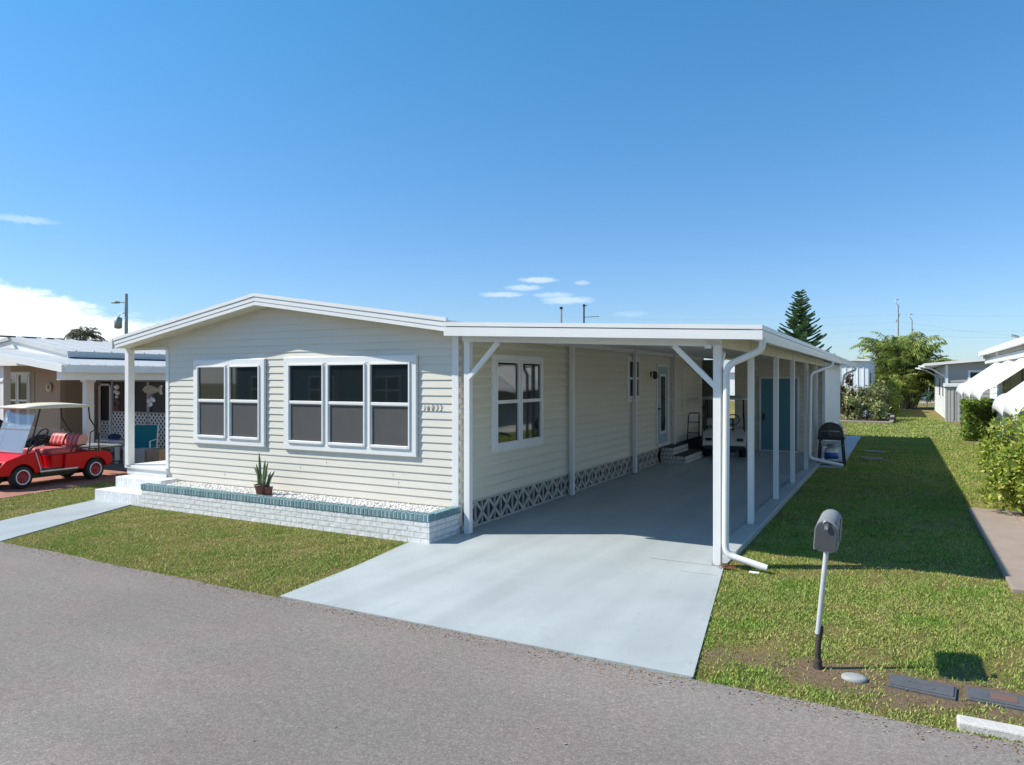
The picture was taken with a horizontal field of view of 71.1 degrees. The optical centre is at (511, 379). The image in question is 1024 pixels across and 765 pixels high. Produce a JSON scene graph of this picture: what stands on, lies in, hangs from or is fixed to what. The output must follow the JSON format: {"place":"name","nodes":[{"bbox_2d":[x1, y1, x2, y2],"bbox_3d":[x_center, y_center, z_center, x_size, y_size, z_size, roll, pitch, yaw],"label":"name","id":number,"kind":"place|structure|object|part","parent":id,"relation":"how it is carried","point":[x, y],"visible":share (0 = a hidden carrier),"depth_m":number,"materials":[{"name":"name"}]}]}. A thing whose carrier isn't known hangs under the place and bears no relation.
{"place":"outdoors","nodes":[
{"label":"outdoors","id":0,"kind":"place"},
{"bbox_2d":[0,470,128,498],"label":"neighbour driveway","id":1,"kind":"structure","parent":0,"point":[46,484],"depth_m":14.40,"materials":[{"name":"concrete"}]},
{"bbox_2d":[0,419,78,450],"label":"parked car","id":2,"kind":"object","parent":1,"relation":"on","point":[16,440],"visible":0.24,"depth_m":16.11,"materials":[{"name":"grey paint"}]},
{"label":"windows","id":3,"kind":"part","parent":2,"relation":"part of","materials":[{"name":"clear glass"}]},
{"bbox_2d":[0,402,124,488],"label":"golf cart","id":4,"kind":"object","parent":1,"relation":"on","point":[22,469],"visible":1,"depth_m":14.39,"materials":[{"name":"red paint"}]},
{"bbox_2d":[0,542,1023,764],"bbox_3d":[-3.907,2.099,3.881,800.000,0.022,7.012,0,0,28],"label":"road","id":5,"kind":"structure","parent":0,"point":[151,688],"depth_m":4.68,"materials":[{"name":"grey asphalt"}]},
{"bbox_2d":[0,400,1023,742],"bbox_3d":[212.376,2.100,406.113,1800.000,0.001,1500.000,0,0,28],"label":"ground","id":6,"kind":"structure","parent":0,"point":[810,676],"depth_m":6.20,"materials":[{"name":"green plant"}]},
{"bbox_2d":[0,500,130,541],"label":"walkway","id":7,"kind":"structure","parent":6,"relation":"on","point":[15,527],"depth_m":10.83,"materials":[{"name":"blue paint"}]},
{"bbox_2d":[0,335,165,471],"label":"neighbour house","id":8,"kind":"structure","parent":6,"relation":"on","point":[60,370],"depth_m":19.12,"materials":[{"name":"beige paint"}]},
{"bbox_2d":[11,372,29,426],"bbox_3d":[-13.980,0.590,20.252,1.170,1.644,0.058,0,0,28],"label":"window","id":9,"kind":"structure","parent":8,"relation":"in","point":[20,386],"depth_m":20.20,"materials":[{"name":"white glass"}]},
{"bbox_2d":[99,384,110,448],"bbox_3d":[-11.367,1.000,19.991,0.540,1.800,0.025,0,0,28],"label":"screen door","id":10,"kind":"structure","parent":8,"relation":"in","point":[100,385],"depth_m":19.95,"materials":[{"name":"white paint"}]},
{"bbox_2d":[96,438,124,463],"bbox_3d":[-10.018,1.790,18.173,0.840,0.560,0.600,0,0,28],"label":"patio table","id":11,"kind":"object","parent":8,"relation":"on","point":[117,453],"visible":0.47,"depth_m":17.79,"materials":[{"name":"white plastic"}]},
{"bbox_2d":[107,433,121,438],"bbox_3d":[-10.110,1.440,18.203,0.314,0.140,0.560,0,0,-17],"label":"folded cloth","id":12,"kind":"object","parent":11,"relation":"on","point":[114,436],"visible":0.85,"depth_m":18.05,"materials":[{"name":"blue fabric"}]},
{"bbox_2d":[113,385,119,411],"bbox_3d":[-10.479,0.400,18.989,0.206,0.900,0.138,0,0,28],"label":"wind chime","id":13,"kind":"object","parent":8,"relation":"hanging from","point":[116,391],"visible":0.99,"depth_m":18.96,"materials":[{"name":"white plastic"}]},
{"bbox_2d":[123,425,158,464],"bbox_3d":[-9.187,1.603,17.771,0.631,0.936,0.633,0,0,-7],"label":"patio chair","id":14,"kind":"object","parent":8,"relation":"on","point":[145,436],"visible":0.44,"depth_m":17.95,"materials":[{"name":"teal fabric"}]},
{"bbox_2d":[134,448,152,463],"bbox_3d":[-8.903,1.860,17.289,0.380,0.420,0.340,0,0,18],"label":"storage box","id":15,"kind":"object","parent":8,"relation":"on","point":[140,455],"visible":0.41,"depth_m":17.12,"materials":[{"name":"white plastic"}]},
{"bbox_2d":[142,385,162,406],"bbox_3d":[-9.030,0.310,17.982,0.720,0.760,0.090,0,0,28],"label":"fish ornament","id":16,"kind":"object","parent":8,"relation":"hanging from","point":[150,389],"visible":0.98,"depth_m":17.97,"materials":[{"name":"grey plastic"}]},
{"bbox_2d":[147,448,165,461],"bbox_3d":[-8.477,1.860,17.172,0.400,0.420,0.343,0,0,20],"label":"cardboard box","id":17,"kind":"object","parent":8,"relation":"on","point":[155,454],"visible":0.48,"depth_m":17.02,"materials":[{"name":"brown cardboard"}]},
{"bbox_2d":[64,326,105,340],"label":"distant palm","id":18,"kind":"object","parent":6,"relation":"on","point":[77,333],"visible":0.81,"depth_m":46.79,"materials":[{"name":"green plant"}]},
{"bbox_2d":[111,294,127,333],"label":"street light","id":19,"kind":"object","parent":6,"relation":"on","point":[118,322],"visible":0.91,"depth_m":45.56,"materials":[{"name":"metal"}]},
{"bbox_2d":[95,474,177,506],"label":"porch steps","id":20,"kind":"structure","parent":6,"relation":"on","point":[126,489],"depth_m":12.34,"materials":[{"name":"white concrete"}]},
{"bbox_2d":[141,481,460,543],"bbox_3d":[-3.405,1.905,10.777,5.774,0.390,0.764,0,0,28],"label":"brick planter","id":21,"kind":"object","parent":6,"relation":"on","point":[397,521],"visible":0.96,"depth_m":10.16,"materials":[{"name":"white brick"}]},
{"bbox_2d":[254,454,274,495],"bbox_3d":[-3.816,1.440,10.997,0.423,0.650,0.243,0,0,4],"label":"potted plant","id":22,"kind":"object","parent":21,"relation":"on","point":[262,486],"visible":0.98,"depth_m":10.94,"materials":[{"name":"green plant"}]},
{"bbox_2d":[110,293,722,530],"bbox_3d":[0.163,0.372,18.852,7.390,3.455,17.560,0,0,28],"label":"mobile home","id":23,"kind":"object","parent":6,"relation":"on","point":[309,397],"visible":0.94,"depth_m":11.34,"materials":[{"name":"beige"}]},
{"bbox_2d":[193,358,265,447],"bbox_3d":[-4.709,0.365,11.861,1.710,1.434,0.058,0,0,28],"label":"window","id":24,"kind":"structure","parent":23,"relation":"in","point":[229,395],"depth_m":11.82,"materials":[{"name":"white glass"}]},
{"bbox_2d":[284,354,417,457],"bbox_3d":[-2.467,0.365,10.655,2.570,1.454,0.058,0,0,28],"label":"window","id":25,"kind":"structure","parent":23,"relation":"in","point":[359,404],"depth_m":10.60,"materials":[{"name":"white plastic"}]},
{"bbox_2d":[491,353,542,452],"bbox_3d":[0.122,0.345,11.279,0.058,1.474,1.720,0,0,28],"label":"window","id":26,"kind":"structure","parent":23,"relation":"in","point":[516,380],"depth_m":11.19,"materials":[{"name":"white glass"}]},
{"bbox_2d":[560,307,562,322],"bbox_3d":[1.043,-1.075,15.177,0.066,0.950,0.066,0,0,-39],"label":"roof vent","id":27,"kind":"object","parent":23,"relation":"on","point":[561,308],"visible":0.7,"depth_m":15.15,"materials":[{"name":"metal"}]},
{"bbox_2d":[583,304,598,322],"bbox_3d":[1.651,-1.090,14.946,0.354,0.980,0.053,0,0,-6],"label":"antenna mast","id":28,"kind":"object","parent":23,"relation":"on","point":[584,305],"visible":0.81,"depth_m":14.92,"materials":[{"name":"grey metal"}]},
{"bbox_2d":[626,356,639,401],"bbox_3d":[2.750,-0.020,16.167,0.058,1.024,0.880,0,0,28],"label":"window","id":29,"kind":"structure","parent":23,"relation":"in","point":[629,359],"depth_m":16.00,"materials":[{"name":"white plastic"}]},
{"bbox_2d":[658,367,666,443],"bbox_3d":[3.839,0.635,18.176,0.074,1.930,0.870,0,0,28],"label":"door","id":30,"kind":"structure","parent":23,"relation":"in","point":[662,371],"depth_m":18.16,"materials":[{"name":"grey paint"}]},
{"bbox_2d":[722,452,824,554],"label":"carport kerb","id":31,"kind":"structure","parent":6,"relation":"on","point":[743,536],"depth_m":10.92,"materials":[{"name":"blue paint"}]},
{"bbox_2d":[735,359,839,452],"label":"storage shed","id":32,"kind":"structure","parent":6,"relation":"on","point":[763,404],"depth_m":20.96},
{"bbox_2d":[761,379,796,450],"bbox_3d":[7.747,1.005,20.803,0.980,2.090,0.110,0,0,28],"label":"door","id":33,"kind":"structure","parent":32,"relation":"in","point":[766,384],"depth_m":20.82,"materials":[{"name":"teal paint"}]},
{"bbox_2d":[777,289,831,351],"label":"norfolk pine","id":34,"kind":"object","parent":6,"relation":"on","point":[804,329],"visible":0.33,"depth_m":45.55,"materials":[{"name":"green plant"}]},
{"bbox_2d":[813,509,841,669],"bbox_3d":[2.304,1.563,5.228,0.198,1.174,0.545,0,0,28],"label":"mailbox","id":35,"kind":"object","parent":6,"relation":"on","point":[827,532],"visible":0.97,"depth_m":5.19,"materials":[{"name":"grey paint"}]},
{"bbox_2d":[814,522,836,551],"bbox_3d":[2.200,1.096,5.025,0.146,0.204,0.014,0,0,28],"label":"door","id":36,"kind":"structure","parent":35,"relation":"in","point":[825,539],"depth_m":5.02,"materials":[{"name":"grey paint"}]},
{"bbox_2d":[841,672,867,682],"bbox_3d":[2.401,2.082,5.023,0.168,0.032,0.134,0,0,28],"label":"valve cover","id":37,"kind":"object","parent":6,"relation":"on","point":[853,677],"visible":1,"depth_m":4.99,"materials":[{"name":"plastic"}]},
{"bbox_2d":[840,359,875,415],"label":"white outbuilding","id":38,"kind":"structure","parent":6,"relation":"on","point":[864,374],"depth_m":40.29,"materials":[{"name":"paint"}]},
{"bbox_2d":[840,412,889,420],"bbox_3d":[19.235,2.085,42.750,5.950,0.070,15.000,0,0,28],"label":"flower bed","id":39,"kind":"object","parent":6,"relation":"on","point":[860,419],"visible":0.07,"depth_m":37.16,"materials":[{"name":"grey stone"}]},
{"bbox_2d":[840,373,857,419],"bbox_3d":[17.119,0.832,36.498,1.349,2.548,1.261,0,0,0],"label":"shrub","id":40,"kind":"object","parent":39,"relation":"on","point":[847,381],"visible":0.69,"depth_m":36.42,"materials":[{"name":"green plant"}]},
{"bbox_2d":[840,384,861,417],"bbox_3d":[17.928,1.092,38.749,2.058,1.928,2.143,0,0,28],"label":"shrub","id":41,"kind":"object","parent":39,"relation":"on","point":[847,390],"visible":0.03,"depth_m":38.85,"materials":[{"name":"plant"}]},
{"bbox_2d":[841,391,863,420],"bbox_3d":[17.163,1.363,36.102,1.140,1.615,1.266,0,0,28],"label":"shrub","id":42,"kind":"object","parent":39,"relation":"on","point":[857,405],"visible":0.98,"depth_m":35.95,"materials":[{"name":"green plant"}]},
{"bbox_2d":[840,410,893,423],"bbox_3d":[19.252,2.030,42.570,6.150,0.140,15.300,0,0,28],"label":"bed edging","id":43,"kind":"object","parent":39,"relation":"on","point":[891,420],"visible":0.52,"depth_m":35.06,"materials":[{"name":"concrete"}]},
{"bbox_2d":[856,384,881,420],"bbox_3d":[18.107,1.165,36.371,1.442,1.894,1.666,0,0,28],"label":"shrub","id":44,"kind":"object","parent":39,"relation":"on","point":[868,396],"visible":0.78,"depth_m":36.32,"materials":[{"name":"green plant"}]},
{"bbox_2d":[865,399,890,420],"bbox_3d":[18.315,1.522,35.670,1.226,1.155,1.083,0,0,5],"label":"shrub","id":45,"kind":"object","parent":39,"relation":"on","point":[881,413],"visible":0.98,"depth_m":35.56,"materials":[{"name":"green plant"}]},
{"bbox_2d":[865,379,892,410],"bbox_3d":[19.150,1.047,37.474,1.195,2.163,1.812,0,0,43],"label":"shrub","id":46,"kind":"object","parent":39,"relation":"on","point":[884,397],"visible":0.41,"depth_m":37.33,"materials":[{"name":"green plant"}]},
{"bbox_2d":[884,385,903,415],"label":"shrub","id":47,"kind":"object","parent":39,"relation":"on","point":[893,406],"visible":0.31,"depth_m":41.83,"materials":[{"name":"green plant"}]},
{"bbox_2d":[861,457,882,460],"bbox_3d":[9.464,2.080,18.824,0.500,0.080,0.280,0,0,28],"label":"stepping stone","id":48,"kind":"object","parent":6,"relation":"on","point":[872,458],"visible":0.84,"depth_m":18.74,"materials":[{"name":"concrete"}]},
{"bbox_2d":[865,450,884,452],"bbox_3d":[10.453,2.080,20.620,0.520,0.080,0.300,0,0,28],"label":"stepping stone","id":49,"kind":"object","parent":6,"relation":"on","point":[872,451],"visible":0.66,"depth_m":20.52,"materials":[{"name":"concrete"}]},
{"bbox_2d":[880,374,904,406],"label":"shrub","id":50,"kind":"object","parent":6,"relation":"on","point":[893,384],"visible":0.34,"depth_m":46.38,"materials":[{"name":"green plant"}]},
{"bbox_2d":[849,331,953,408],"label":"tree","id":51,"kind":"object","parent":6,"relation":"on","point":[913,352],"visible":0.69,"depth_m":51.24,"materials":[{"name":"green plant"}]},
{"bbox_2d":[887,674,956,700],"bbox_3d":[2.795,2.100,4.880,0.400,0.060,0.220,0,0,33],"label":"utility box","id":52,"kind":"object","parent":6,"relation":"on","point":[925,687],"visible":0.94,"depth_m":4.85,"materials":[{"name":"grey concrete"}]},
{"bbox_2d":[943,383,964,421],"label":"utility shed","id":53,"kind":"structure","parent":6,"relation":"on","point":[952,405],"depth_m":36.21,"materials":[{"name":"grey metal"}]},
{"bbox_2d":[959,397,996,442],"bbox_3d":[16.005,1.389,24.617,1.103,1.625,2.059,0,0,28],"label":"clipped hedge","id":54,"kind":"object","parent":6,"relation":"on","point":[976,417],"visible":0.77,"depth_m":23.98,"materials":[{"name":"green plant"}]},
{"bbox_2d":[956,336,1023,438],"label":"white house","id":55,"kind":"structure","parent":6,"relation":"on","point":[1001,377],"depth_m":18.73,"materials":[{"name":"paint"}]},
{"bbox_2d":[1002,377,1009,393],"bbox_3d":[14.804,0.250,21.459,0.058,1.324,1.320,0,0,28],"label":"window","id":56,"kind":"structure","parent":55,"relation":"in","point":[1008,380],"depth_m":21.41,"materials":[{"name":"grey glass"}]},
{"bbox_2d":[1020,368,1023,414],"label":"window","id":57,"kind":"structure","parent":55,"relation":"in","point":[1021,371],"depth_m":18.68,"materials":[{"name":"white plastic"}]},
{"bbox_2d":[956,714,1023,743],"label":"kerb","id":58,"kind":"structure","parent":6,"relation":"on","point":[1000,730],"depth_m":4.23,"materials":[{"name":"white concrete"}]},
{"bbox_2d":[966,686,1023,711],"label":"utility box","id":59,"kind":"object","parent":6,"relation":"on","point":[999,699],"visible":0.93,"depth_m":4.67,"materials":[{"name":"grey concrete"}]},
{"bbox_2d":[975,408,1023,512],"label":"shrub","id":60,"kind":"object","parent":6,"relation":"on","point":[1003,461],"visible":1,"depth_m":11.01,"materials":[{"name":"green plant"}]},
{"bbox_2d":[0,0,1023,365],"label":"sky","id":61,"kind":"structure","parent":0,"point":[504,161],"materials":[{"name":"blue"}]},
{"bbox_2d":[280,449,817,678],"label":"driveway","id":62,"kind":"structure","parent":0,"point":[622,570],"depth_m":7.70,"materials":[{"name":"blue paint"}]},
{"bbox_2d":[443,322,857,570],"bbox_3d":[5.877,0.660,17.571,4.208,2.840,20.845,0,0,28],"label":"carport","id":63,"kind":"object","parent":62,"relation":"on","point":[719,344],"visible":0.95,"depth_m":9.36,"materials":[{"name":"white metal"}]},
{"bbox_2d":[660,442,702,463],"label":"side door steps","id":64,"kind":"structure","parent":62,"relation":"on","point":[680,453],"depth_m":18.06,"materials":[{"name":"brick"}]},
{"bbox_2d":[687,412,701,449],"bbox_3d":[5.041,1.497,19.974,0.500,1.165,0.436,0,0,28],"label":"hand truck","id":65,"kind":"object","parent":62,"relation":"on","point":[698,422],"visible":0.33,"depth_m":20.03,"materials":[{"name":"black metal"}]},
{"bbox_2d":[712,562,734,568],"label":"leaf litter","id":66,"kind":"object","parent":62,"relation":"on","point":[727,566],"visible":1,"depth_m":7.92,"materials":[{"name":"brown plant"}]},
{"bbox_2d":[702,395,746,456],"bbox_3d":[5.994,1.255,20.162,1.200,1.650,2.640,0,0,17],"label":"golf cart","id":67,"kind":"object","parent":62,"relation":"on","point":[738,438],"visible":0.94,"depth_m":19.38,"materials":[{"name":"white paint"}]},
{"bbox_2d":[723,366,734,395],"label":"house","id":68,"kind":"structure","parent":0,"point":[732,381],"depth_m":85.97,"materials":[{"name":"white paint"}]},
{"bbox_2d":[571,314,944,319],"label":"power line","id":69,"kind":"object","parent":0,"point":[741,319],"visible":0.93,"depth_m":87.77,"materials":[{"name":"metal"}]},
{"bbox_2d":[818,436,860,468],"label":"patio slab","id":70,"kind":"structure","parent":0,"point":[850,443],"depth_m":21.65,"materials":[{"name":"grey paint"}]},
{"bbox_2d":[817,421,845,465],"bbox_3d":[7.794,1.547,17.471,0.625,1.053,0.591,0,0,28],"label":"gas grill","id":71,"kind":"object","parent":70,"relation":"on","point":[831,430],"visible":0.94,"depth_m":17.29,"materials":[{"name":"grey metal"}]},
{"bbox_2d":[824,444,838,461],"bbox_3d":[7.786,1.770,17.456,0.320,0.420,0.320,0,0,28],"label":"propane tank","id":72,"kind":"object","parent":71,"relation":"on","point":[831,453],"visible":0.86,"depth_m":17.34,"materials":[{"name":"white metal"}]},
{"bbox_2d":[787,322,1020,336],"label":"power line","id":73,"kind":"object","parent":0,"point":[919,324],"visible":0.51,"depth_m":81.49,"materials":[{"name":"metal"}]},
{"bbox_2d":[915,358,989,417],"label":"grey house","id":74,"kind":"structure","parent":0,"point":[961,371],"depth_m":37.79,"materials":[{"name":"paint"}]},
{"bbox_2d":[939,377,944,411],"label":"window frame","id":75,"kind":"structure","parent":74,"relation":"in","point":[943,378],"depth_m":40.22,"materials":[{"name":"white paint"}]},
{"bbox_2d":[968,370,982,379],"bbox_3d":[24.239,-0.125,37.169,0.970,0.774,0.058,0,0,28],"label":"window","id":76,"kind":"structure","parent":74,"relation":"in","point":[971,373],"depth_m":37.31,"materials":[{"name":"white plastic"}]},
{"bbox_2d":[967,507,1023,593],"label":"garden path","id":77,"kind":"structure","parent":0,"point":[1001,532],"depth_m":9.22,"materials":[{"name":"concrete"}]},
{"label":"back road","id":78,"kind":"structure","parent":0,"visible":0},
{"bbox_2d":[895,299,899,335],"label":"utility pole","id":79,"kind":"object","parent":78,"relation":"on","point":[898,315],"visible":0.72,"depth_m":68.84,"materials":[{"name":"concrete"}]},
{"bbox_2d":[908,314,913,394],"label":"utility pole","id":80,"kind":"object","parent":78,"relation":"on","point":[912,329],"visible":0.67,"depth_m":70.04,"materials":[{"name":"concrete"}]}
]}

